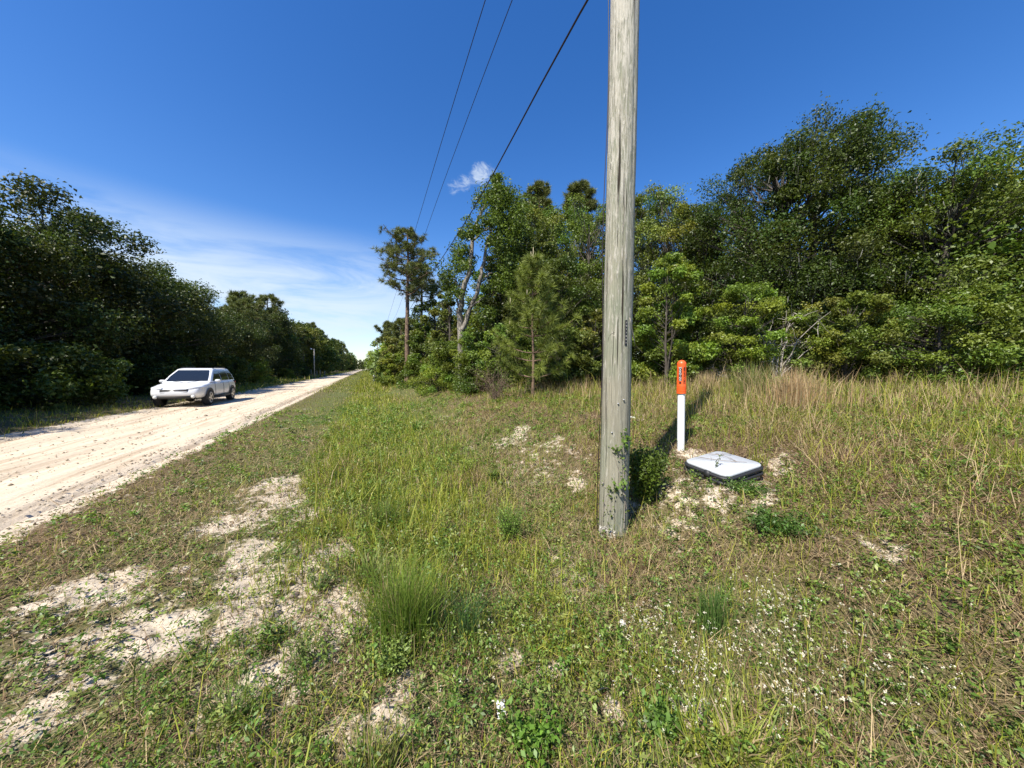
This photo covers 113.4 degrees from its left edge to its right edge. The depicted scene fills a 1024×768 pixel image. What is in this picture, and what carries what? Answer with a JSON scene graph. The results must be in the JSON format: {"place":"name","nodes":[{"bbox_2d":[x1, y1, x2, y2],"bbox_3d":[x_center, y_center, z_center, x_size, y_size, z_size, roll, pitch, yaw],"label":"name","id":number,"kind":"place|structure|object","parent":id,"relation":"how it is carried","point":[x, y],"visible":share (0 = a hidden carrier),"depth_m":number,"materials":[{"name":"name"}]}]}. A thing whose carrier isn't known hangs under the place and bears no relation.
{"place":"outdoors","nodes":[
{"label":"outdoors","id":0,"kind":"place"},
{"bbox_2d":[0,370,360,530],"bbox_3d":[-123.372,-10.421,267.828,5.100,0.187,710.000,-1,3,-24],"label":"dirt road","id":1,"kind":"structure","parent":0,"point":[12,496],"depth_m":7.27,"materials":[{"name":"sand"}]},
{"bbox_2d":[150,367,235,406],"bbox_3d":[-15.359,0.050,16.440,2.219,1.753,4.623,-1,3,-24],"label":"parked car","id":2,"kind":"object","parent":1,"relation":"on","point":[207,386],"visible":1,"depth_m":15.48,"materials":[{"name":"white paint"}]},
{"bbox_2d":[380,0,485,334],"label":"power line","id":3,"kind":"object","parent":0,"point":[446,125],"visible":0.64,"depth_m":8.13,"materials":[{"name":"rubber"}]},
{"bbox_2d":[387,1,511,329],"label":"power line","id":4,"kind":"object","parent":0,"point":[464,126],"visible":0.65,"depth_m":8.44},
{"bbox_2d":[0,369,1023,767],"bbox_3d":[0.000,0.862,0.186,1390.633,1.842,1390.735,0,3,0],"label":"ground","id":5,"kind":"structure","parent":0,"point":[240,583],"depth_m":2.31,"materials":[{"name":"plant"}]},
{"bbox_2d":[0,339,137,410],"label":"roadside bush","id":6,"kind":"object","parent":5,"relation":"on","point":[72,373],"visible":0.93,"depth_m":13.36,"materials":[{"name":"green plant"}]},
{"bbox_2d":[0,206,156,404],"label":"oak tree","id":7,"kind":"object","parent":5,"relation":"on","point":[116,330],"visible":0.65,"depth_m":15.73,"materials":[{"name":"green plant"}]},
{"bbox_2d":[0,168,208,398],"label":"oak tree","id":8,"kind":"object","parent":5,"relation":"on","point":[107,275],"visible":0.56,"depth_m":17.92,"materials":[{"name":"green plant"}]},
{"bbox_2d":[9,241,253,381],"bbox_3d":[-28.282,-4.155,23.130,13.177,11.373,14.208,0,3,8],"label":"oak tree","id":9,"kind":"object","parent":5,"relation":"on","point":[160,271],"visible":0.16,"depth_m":25.77,"materials":[{"name":"green plant"}]},
{"bbox_2d":[120,352,196,394],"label":"roadside bush","id":10,"kind":"object","parent":5,"relation":"on","point":[160,370],"visible":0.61,"depth_m":19.98,"materials":[{"name":"green plant"}]},
{"bbox_2d":[99,269,253,382],"bbox_3d":[-29.945,-4.053,29.426,11.477,10.788,11.925,1,3,27],"label":"oak tree","id":11,"kind":"object","parent":5,"relation":"on","point":[236,329],"visible":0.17,"depth_m":30.20,"materials":[{"name":"green plant"}]},
{"bbox_2d":[8,237,370,374],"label":"distant woods","id":12,"kind":"object","parent":5,"relation":"on","point":[331,356],"visible":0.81,"depth_m":80.05,"materials":[{"name":"plant"}]},
{"bbox_2d":[193,356,258,385],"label":"roadside bush","id":13,"kind":"object","parent":5,"relation":"on","point":[239,377],"visible":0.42,"depth_m":29.14,"materials":[{"name":"green plant"}]},
{"bbox_2d":[164,647,292,760],"bbox_3d":[-1.347,1.525,1.611,0.474,0.241,0.488,0,3,0],"label":"grass clump","id":14,"kind":"object","parent":5,"relation":"on","point":[231,707],"visible":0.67,"depth_m":1.62,"materials":[{"name":"plant"}]},
{"bbox_2d":[189,305,277,376],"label":"oak tree","id":15,"kind":"object","parent":5,"relation":"on","point":[247,352],"visible":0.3,"depth_m":36.36,"materials":[{"name":"green plant"}]},
{"bbox_2d":[217,302,264,346],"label":"pine tree","id":16,"kind":"object","parent":5,"relation":"on","point":[238,306],"visible":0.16,"depth_m":41.20,"materials":[{"name":"green plant"}]},
{"bbox_2d":[205,311,282,377],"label":"oak tree","id":17,"kind":"object","parent":5,"relation":"on","point":[274,357],"visible":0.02,"depth_m":46.62,"materials":[{"name":"green plant"}]},
{"bbox_2d":[216,294,272,333],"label":"pine tree","id":18,"kind":"object","parent":5,"relation":"on","point":[245,300],"visible":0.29,"depth_m":47.94,"materials":[{"name":"green plant"}]},
{"bbox_2d":[232,354,279,382],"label":"roadside bush","id":19,"kind":"object","parent":5,"relation":"on","point":[263,370],"visible":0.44,"depth_m":35.91,"materials":[{"name":"green plant"}]},
{"bbox_2d":[235,609,297,661],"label":"thin weed","id":20,"kind":"object","parent":5,"relation":"on","point":[281,634],"visible":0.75,"depth_m":2.06,"materials":[{"name":"green plant"}]},
{"bbox_2d":[246,293,288,336],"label":"pine tree","id":21,"kind":"object","parent":5,"relation":"on","point":[274,302],"visible":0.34,"depth_m":56.73,"materials":[{"name":"green plant"}]},
{"bbox_2d":[256,310,308,377],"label":"oak tree","id":22,"kind":"object","parent":5,"relation":"on","point":[279,322],"visible":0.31,"depth_m":54.07,"materials":[{"name":"green plant"}]},
{"bbox_2d":[272,368,295,378],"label":"roadside bush","id":23,"kind":"object","parent":5,"relation":"on","point":[284,372],"visible":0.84,"depth_m":51.68,"materials":[{"name":"green plant"}]},
{"bbox_2d":[279,621,328,683],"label":"spiky weed","id":24,"kind":"object","parent":5,"relation":"on","point":[303,646],"visible":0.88,"depth_m":1.89,"materials":[{"name":"green plant"}]},
{"bbox_2d":[304,562,337,594],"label":"thin weed","id":25,"kind":"object","parent":5,"relation":"on","point":[321,584],"visible":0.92,"depth_m":2.58,"materials":[{"name":"green plant"}]},
{"bbox_2d":[326,537,404,603],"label":"grass clump","id":26,"kind":"object","parent":5,"relation":"on","point":[367,571],"visible":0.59,"depth_m":2.66,"materials":[{"name":"plant"}]},
{"bbox_2d":[301,690,439,767],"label":"grass clump","id":27,"kind":"object","parent":5,"relation":"on","point":[368,755],"visible":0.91,"depth_m":1.41,"materials":[{"name":"plant"}]},
{"bbox_2d":[365,352,384,381],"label":"broad leaved plant","id":28,"kind":"object","parent":5,"relation":"on","point":[373,365],"visible":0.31,"depth_m":40.97,"materials":[{"name":"green plant"}]},
{"bbox_2d":[343,494,412,532],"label":"grass clump","id":29,"kind":"object","parent":5,"relation":"on","point":[381,508],"visible":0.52,"depth_m":3.63,"materials":[{"name":"plant"}]},
{"bbox_2d":[363,340,402,377],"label":"leafy tree","id":30,"kind":"object","parent":5,"relation":"on","point":[377,351],"visible":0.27,"depth_m":47.45,"materials":[{"name":"green plant"}]},
{"bbox_2d":[374,320,399,345],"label":"pine tree","id":31,"kind":"object","parent":5,"relation":"on","point":[385,331],"visible":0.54,"depth_m":60.56,"materials":[{"name":"green plant"}]},
{"bbox_2d":[362,628,412,687],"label":"light green weed","id":32,"kind":"object","parent":5,"relation":"on","point":[388,657],"visible":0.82,"depth_m":1.89,"materials":[{"name":"green plant"}]},
{"bbox_2d":[375,352,404,386],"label":"leafy shrub","id":33,"kind":"object","parent":5,"relation":"on","point":[388,364],"visible":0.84,"depth_m":30.15,"materials":[{"name":"green plant"}]},
{"bbox_2d":[378,334,412,374],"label":"leafy tree","id":34,"kind":"object","parent":5,"relation":"on","point":[391,348],"visible":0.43,"depth_m":38.86,"materials":[{"name":"green plant"}]},
{"bbox_2d":[389,317,413,348],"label":"pine tree","id":35,"kind":"object","parent":5,"relation":"on","point":[395,327],"visible":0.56,"depth_m":51.34,"materials":[{"name":"green plant"}]},
{"bbox_2d":[336,530,473,685],"bbox_3d":[-0.653,1.372,2.161,0.942,0.608,1.110,0,3,0],"label":"grass clump","id":36,"kind":"object","parent":5,"relation":"on","point":[405,607],"visible":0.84,"depth_m":2.11,"materials":[{"name":"plant"}]},
{"bbox_2d":[370,223,439,380],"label":"tall pine","id":37,"kind":"object","parent":5,"relation":"on","point":[399,236],"visible":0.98,"depth_m":29.14,"materials":[{"name":"green plant"}]},
{"bbox_2d":[391,353,435,388],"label":"leafy shrub","id":38,"kind":"object","parent":5,"relation":"on","point":[411,367],"visible":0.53,"depth_m":23.28,"materials":[{"name":"green plant"}]},
{"bbox_2d":[406,320,436,374],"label":"leafy tree","id":39,"kind":"object","parent":5,"relation":"on","point":[422,333],"visible":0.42,"depth_m":28.32,"materials":[{"name":"green plant"}]},
{"bbox_2d":[400,263,443,361],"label":"tall pine","id":40,"kind":"object","parent":5,"relation":"on","point":[434,286],"visible":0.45,"depth_m":32.96,"materials":[{"name":"green plant"}]},
{"bbox_2d":[403,296,456,376],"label":"leafy tree","id":41,"kind":"object","parent":5,"relation":"on","point":[424,305],"visible":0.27,"depth_m":29.88,"materials":[{"name":"green plant"}]},
{"bbox_2d":[404,365,457,397],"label":"leafy shrub","id":42,"kind":"object","parent":5,"relation":"on","point":[428,372],"visible":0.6,"depth_m":16.89,"materials":[{"name":"green plant"}]},
{"bbox_2d":[421,340,457,390],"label":"leafy shrub","id":43,"kind":"object","parent":5,"relation":"on","point":[436,357],"visible":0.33,"depth_m":17.09,"materials":[{"name":"green plant"}]},
{"bbox_2d":[419,292,470,366],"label":"leafy tree","id":44,"kind":"object","parent":5,"relation":"on","point":[443,333],"visible":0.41,"depth_m":21.66,"materials":[{"name":"green plant"}]},
{"bbox_2d":[424,563,499,656],"bbox_3d":[-0.268,1.446,2.169,0.540,0.460,0.628,1,3,28],"label":"rush clump","id":45,"kind":"object","parent":5,"relation":"on","point":[470,627],"visible":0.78,"depth_m":2.17,"materials":[{"name":"green plant"}]},
{"bbox_2d":[438,330,491,390],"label":"leafy shrub","id":46,"kind":"object","parent":5,"relation":"on","point":[479,335],"visible":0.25,"depth_m":15.99,"materials":[{"name":"green plant"}]},
{"bbox_2d":[0,387,951,757],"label":"gravel","id":47,"kind":"structure","parent":5,"relation":"on","point":[216,529],"depth_m":4.51,"materials":[{"name":"gravel"}]},
{"bbox_2d":[422,170,538,375],"bbox_3d":[-1.348,-5.210,15.689,5.351,10.019,4.388,0,3,0],"label":"leaning tree","id":48,"kind":"object","parent":5,"relation":"on","point":[499,197],"visible":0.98,"depth_m":15.22,"materials":[{"name":"green plant"}]},
{"bbox_2d":[464,269,502,380],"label":"leafy tree","id":49,"kind":"object","parent":5,"relation":"on","point":[474,321],"visible":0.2,"depth_m":19.32,"materials":[{"name":"green plant"}]},
{"bbox_2d":[450,356,517,394],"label":"leafy shrub","id":50,"kind":"object","parent":5,"relation":"on","point":[466,371],"visible":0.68,"depth_m":13.60,"materials":[{"name":"green plant"}]},
{"bbox_2d":[451,323,531,390],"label":"leafy shrub","id":51,"kind":"object","parent":5,"relation":"on","point":[485,353],"visible":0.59,"depth_m":14.06,"materials":[{"name":"green plant"}]},
{"bbox_2d":[457,356,543,400],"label":"dead branches","id":52,"kind":"object","parent":5,"relation":"on","point":[496,392],"visible":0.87,"depth_m":11.26,"materials":[{"name":"wood"}]},
{"bbox_2d":[481,209,525,353],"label":"vine tree","id":53,"kind":"object","parent":5,"relation":"on","point":[498,298],"visible":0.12,"depth_m":17.56,"materials":[{"name":"green plant"}]},
{"bbox_2d":[491,497,528,543],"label":"feathery weed","id":54,"kind":"object","parent":5,"relation":"on","point":[511,531],"visible":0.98,"depth_m":3.28,"materials":[{"name":"green plant"}]},
{"bbox_2d":[0,379,1023,767],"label":"ground weeds","id":55,"kind":"object","parent":5,"relation":"on","point":[602,631],"visible":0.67,"depth_m":2.10,"materials":[{"name":"green plant"}]},
{"bbox_2d":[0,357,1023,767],"bbox_3d":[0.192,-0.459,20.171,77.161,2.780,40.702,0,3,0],"label":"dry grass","id":56,"kind":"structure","parent":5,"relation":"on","point":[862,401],"depth_m":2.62,"materials":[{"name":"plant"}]},
{"bbox_2d":[0,346,1023,767],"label":"grass","id":57,"kind":"structure","parent":5,"relation":"on","point":[390,484],"depth_m":2.88,"materials":[{"name":"plant"}]},
{"bbox_2d":[483,202,557,366],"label":"oak tree","id":58,"kind":"object","parent":5,"relation":"on","point":[530,224],"visible":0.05,"depth_m":19.85,"materials":[{"name":"green plant"}]},
{"bbox_2d":[483,227,582,375],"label":"oak tree","id":59,"kind":"object","parent":5,"relation":"on","point":[546,249],"visible":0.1,"depth_m":16.44,"materials":[{"name":"green plant"}]},
{"bbox_2d":[487,248,580,396],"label":"young pine","id":60,"kind":"object","parent":5,"relation":"on","point":[535,275],"visible":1,"depth_m":10.51,"materials":[{"name":"green plant"}]},
{"bbox_2d":[498,685,569,767],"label":"broad leaf weed","id":61,"kind":"object","parent":5,"relation":"on","point":[542,732],"visible":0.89,"depth_m":1.52,"materials":[{"name":"plant"}]},
{"bbox_2d":[521,179,553,232],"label":"pine tree","id":62,"kind":"object","parent":5,"relation":"on","point":[542,192],"visible":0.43,"depth_m":23.85,"materials":[{"name":"green plant"}]},
{"bbox_2d":[494,203,581,336],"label":"oak tree","id":63,"kind":"object","parent":5,"relation":"on","point":[555,225],"visible":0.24,"depth_m":18.01,"materials":[{"name":"green plant"}]},
{"bbox_2d":[504,249,603,376],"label":"leafy tree","id":64,"kind":"object","parent":5,"relation":"on","point":[571,266],"visible":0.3,"depth_m":14.34,"materials":[{"name":"green plant"}]},
{"bbox_2d":[523,327,593,389],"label":"leafy shrub","id":65,"kind":"object","parent":5,"relation":"on","point":[566,374],"visible":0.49,"depth_m":12.26,"materials":[{"name":"green plant"}]},
{"bbox_2d":[519,199,604,315],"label":"oak tree","id":66,"kind":"object","parent":5,"relation":"on","point":[553,212],"visible":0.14,"depth_m":19.84,"materials":[{"name":"green plant"}]},
{"bbox_2d":[561,179,600,255],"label":"pine tree","id":67,"kind":"object","parent":5,"relation":"on","point":[581,186],"visible":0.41,"depth_m":23.82,"materials":[{"name":"green plant"}]},
{"bbox_2d":[561,303,601,387],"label":"leafy shrub","id":68,"kind":"object","parent":5,"relation":"on","point":[587,333],"visible":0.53,"depth_m":11.88,"materials":[{"name":"green plant"}]},
{"bbox_2d":[540,193,638,377],"bbox_3d":[3.746,-4.993,17.707,5.487,9.563,6.197,0,3,0],"label":"oak tree","id":69,"kind":"object","parent":5,"relation":"on","point":[589,232],"visible":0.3,"depth_m":17.42,"materials":[{"name":"green plant"}]},
{"bbox_2d":[597,0,639,540],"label":"utility pole","id":70,"kind":"object","parent":5,"relation":"on","point":[617,312],"visible":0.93,"depth_m":3.03,"materials":[{"name":"grey wood"}]},
{"bbox_2d":[382,0,588,345],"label":"overhead cable","id":71,"kind":"object","parent":70,"relation":"attached to","point":[574,23],"visible":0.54,"depth_m":5.08,"materials":[{"name":"rubber"}]},
{"bbox_2d":[601,428,635,531],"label":"climbing vine","id":72,"kind":"object","parent":70,"relation":"attached to","point":[623,481],"visible":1,"depth_m":3.06,"materials":[{"name":"green plant"}]},
{"bbox_2d":[585,194,659,332],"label":"oak tree","id":73,"kind":"object","parent":5,"relation":"on","point":[644,263],"visible":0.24,"depth_m":16.22,"materials":[{"name":"green plant"}]},
{"bbox_2d":[299,455,974,760],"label":"wildflowers","id":74,"kind":"object","parent":5,"relation":"on","point":[764,686],"visible":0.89,"depth_m":1.77,"materials":[{"name":"white plant"}]},
{"bbox_2d":[629,439,671,505],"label":"leafy weed","id":75,"kind":"object","parent":5,"relation":"on","point":[645,473],"visible":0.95,"depth_m":3.46,"materials":[{"name":"green plant"}]},
{"bbox_2d":[631,327,675,385],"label":"leafy shrub","id":76,"kind":"object","parent":5,"relation":"on","point":[655,354],"visible":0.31,"depth_m":10.76,"materials":[{"name":"green plant"}]},
{"bbox_2d":[635,683,684,752],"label":"broad leaf weed","id":77,"kind":"object","parent":5,"relation":"on","point":[659,708],"visible":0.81,"depth_m":1.56,"materials":[{"name":"plant"}]},
{"bbox_2d":[632,192,692,362],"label":"oak tree","id":78,"kind":"object","parent":5,"relation":"on","point":[655,215],"visible":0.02,"depth_m":18.93,"materials":[{"name":"green plant"}]},
{"bbox_2d":[633,180,722,369],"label":"oak tree","id":79,"kind":"object","parent":5,"relation":"on","point":[665,230],"visible":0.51,"depth_m":15.72,"materials":[{"name":"green plant"}]},
{"bbox_2d":[631,251,730,388],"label":"leafy tree","id":80,"kind":"object","parent":5,"relation":"on","point":[676,270],"visible":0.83,"depth_m":10.19,"materials":[{"name":"green plant"}]},
{"bbox_2d":[676,360,686,450],"bbox_3d":[2.283,0.411,4.535,0.123,1.466,0.124,1,3,27],"label":"marker post","id":81,"kind":"object","parent":5,"relation":"on","point":[681,388],"visible":0.98,"depth_m":4.49,"materials":[{"name":"white plastic"}]},
{"bbox_2d":[636,190,746,360],"bbox_3d":[9.943,-5.202,19.327,5.604,10.924,6.566,-2,3,-34],"label":"oak tree","id":82,"kind":"object","parent":5,"relation":"on","point":[673,208],"visible":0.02,"depth_m":18.77,"materials":[{"name":"green plant"}]},
{"bbox_2d":[372,147,1023,376],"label":"background woods","id":83,"kind":"object","parent":5,"relation":"on","point":[973,230],"visible":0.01,"depth_m":10.30,"materials":[{"name":"plant"}]},
{"bbox_2d":[659,208,746,360],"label":"oak tree","id":84,"kind":"object","parent":5,"relation":"on","point":[717,241],"visible":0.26,"depth_m":15.11,"materials":[{"name":"green plant"}]},
{"bbox_2d":[645,304,761,385],"bbox_3d":[6.334,-1.204,11.259,3.706,2.934,3.379,0,3,0],"label":"leafy shrub","id":85,"kind":"object","parent":5,"relation":"on","point":[735,356],"visible":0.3,"depth_m":10.34,"materials":[{"name":"green plant"}]},
{"bbox_2d":[674,369,738,390],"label":"tall grass clump","id":86,"kind":"object","parent":5,"relation":"on","point":[704,380],"visible":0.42,"depth_m":9.44,"materials":[{"name":"plant"}]},
{"bbox_2d":[674,579,754,643],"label":"rush clump","id":87,"kind":"object","parent":5,"relation":"on","point":[717,614],"visible":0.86,"depth_m":2.07,"materials":[{"name":"green plant"}]},
{"bbox_2d":[702,351,732,380],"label":"dead branches","id":88,"kind":"object","parent":5,"relation":"on","point":[721,369],"visible":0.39,"depth_m":10.39,"materials":[{"name":"plant"}]},
{"bbox_2d":[670,198,768,367],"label":"oak tree","id":89,"kind":"object","parent":5,"relation":"on","point":[723,274],"visible":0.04,"depth_m":17.03,"materials":[{"name":"green plant"}]},
{"bbox_2d":[684,451,763,485],"bbox_3d":[2.335,1.035,3.736,0.654,0.354,0.559,-7,9,-23],"label":"utility box","id":90,"kind":"object","parent":5,"relation":"on","point":[741,468],"visible":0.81,"depth_m":3.59,"materials":[{"name":"plastic"}]},
{"bbox_2d":[720,477,777,496],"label":"creeping weed","id":91,"kind":"object","parent":5,"relation":"on","point":[762,488],"visible":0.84,"depth_m":3.23,"materials":[{"name":"green plant"}]},
{"bbox_2d":[600,620,902,767],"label":"grass clump","id":92,"kind":"object","parent":5,"relation":"on","point":[731,743],"visible":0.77,"depth_m":1.49,"materials":[{"name":"plant"}]},
{"bbox_2d":[671,280,836,386],"bbox_3d":[7.050,-1.385,10.053,3.916,3.267,3.248,2,3,36],"label":"leafy shrub","id":93,"kind":"object","parent":5,"relation":"on","point":[769,301],"visible":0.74,"depth_m":9.61,"materials":[{"name":"green plant"}]},
{"bbox_2d":[711,358,811,397],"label":"tall grass clump","id":94,"kind":"object","parent":5,"relation":"on","point":[746,380],"visible":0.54,"depth_m":7.78,"materials":[{"name":"plant"}]},
{"bbox_2d":[736,503,825,543],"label":"creeping weed","id":95,"kind":"object","parent":5,"relation":"on","point":[788,528],"visible":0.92,"depth_m":2.66,"materials":[{"name":"green plant"}]},
{"bbox_2d":[742,301,838,383],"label":"dead branches","id":96,"kind":"object","parent":5,"relation":"on","point":[781,359],"visible":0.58,"depth_m":9.49,"materials":[{"name":"grey wood"}]},
{"bbox_2d":[747,308,838,378],"bbox_3d":[9.363,-1.176,11.316,2.530,2.619,3.014,-1,3,-13],"label":"leafy shrub","id":97,"kind":"object","parent":5,"relation":"on","point":[779,323],"visible":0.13,"depth_m":11.15,"materials":[{"name":"plant"}]},
{"bbox_2d":[737,362,859,412],"bbox_3d":[5.206,0.028,6.311,2.147,1.011,1.943,0,3,0],"label":"tall grass clump","id":98,"kind":"object","parent":5,"relation":"on","point":[786,390],"visible":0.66,"depth_m":6.11,"materials":[{"name":"plant"}]},
{"bbox_2d":[664,91,951,351],"bbox_3d":[11.301,-5.392,14.060,9.391,10.416,8.961,-2,4,-42],"label":"oak tree","id":99,"kind":"object","parent":5,"relation":"on","point":[862,146],"visible":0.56,"depth_m":11.80,"materials":[{"name":"green plant"}]},
{"bbox_2d":[732,131,934,366],"bbox_3d":[11.389,-4.433,12.850,4.820,8.740,5.971,-1,3,-20],"label":"oak tree","id":100,"kind":"object","parent":5,"relation":"on","point":[837,206],"visible":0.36,"depth_m":11.56,"materials":[{"name":"green plant"}]},
{"bbox_2d":[774,288,907,386],"bbox_3d":[9.511,-1.200,9.866,3.116,2.969,2.742,-2,3,-38],"label":"leafy shrub","id":101,"kind":"object","parent":5,"relation":"on","point":[840,311],"visible":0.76,"depth_m":9.31,"materials":[{"name":"green plant"}]},
{"bbox_2d":[795,187,976,367],"bbox_3d":[13.573,-3.765,12.775,5.007,7.258,5.156,2,3,40],"label":"oak tree","id":102,"kind":"object","parent":5,"relation":"on","point":[887,287],"visible":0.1,"depth_m":11.32,"materials":[{"name":"green plant"}]},
{"bbox_2d":[820,120,1023,377],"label":"oak tree","id":103,"kind":"object","parent":5,"relation":"on","point":[966,190],"visible":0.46,"depth_m":10.19,"materials":[{"name":"green plant"}]},
{"bbox_2d":[828,280,1023,389],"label":"leafy shrub","id":104,"kind":"object","parent":5,"relation":"on","point":[968,302],"visible":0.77,"depth_m":7.90,"materials":[{"name":"green plant"}]},
{"bbox_2d":[0,0,1023,369],"label":"sky","id":105,"kind":"structure","parent":0,"point":[266,146],"materials":[{"name":"blue"}]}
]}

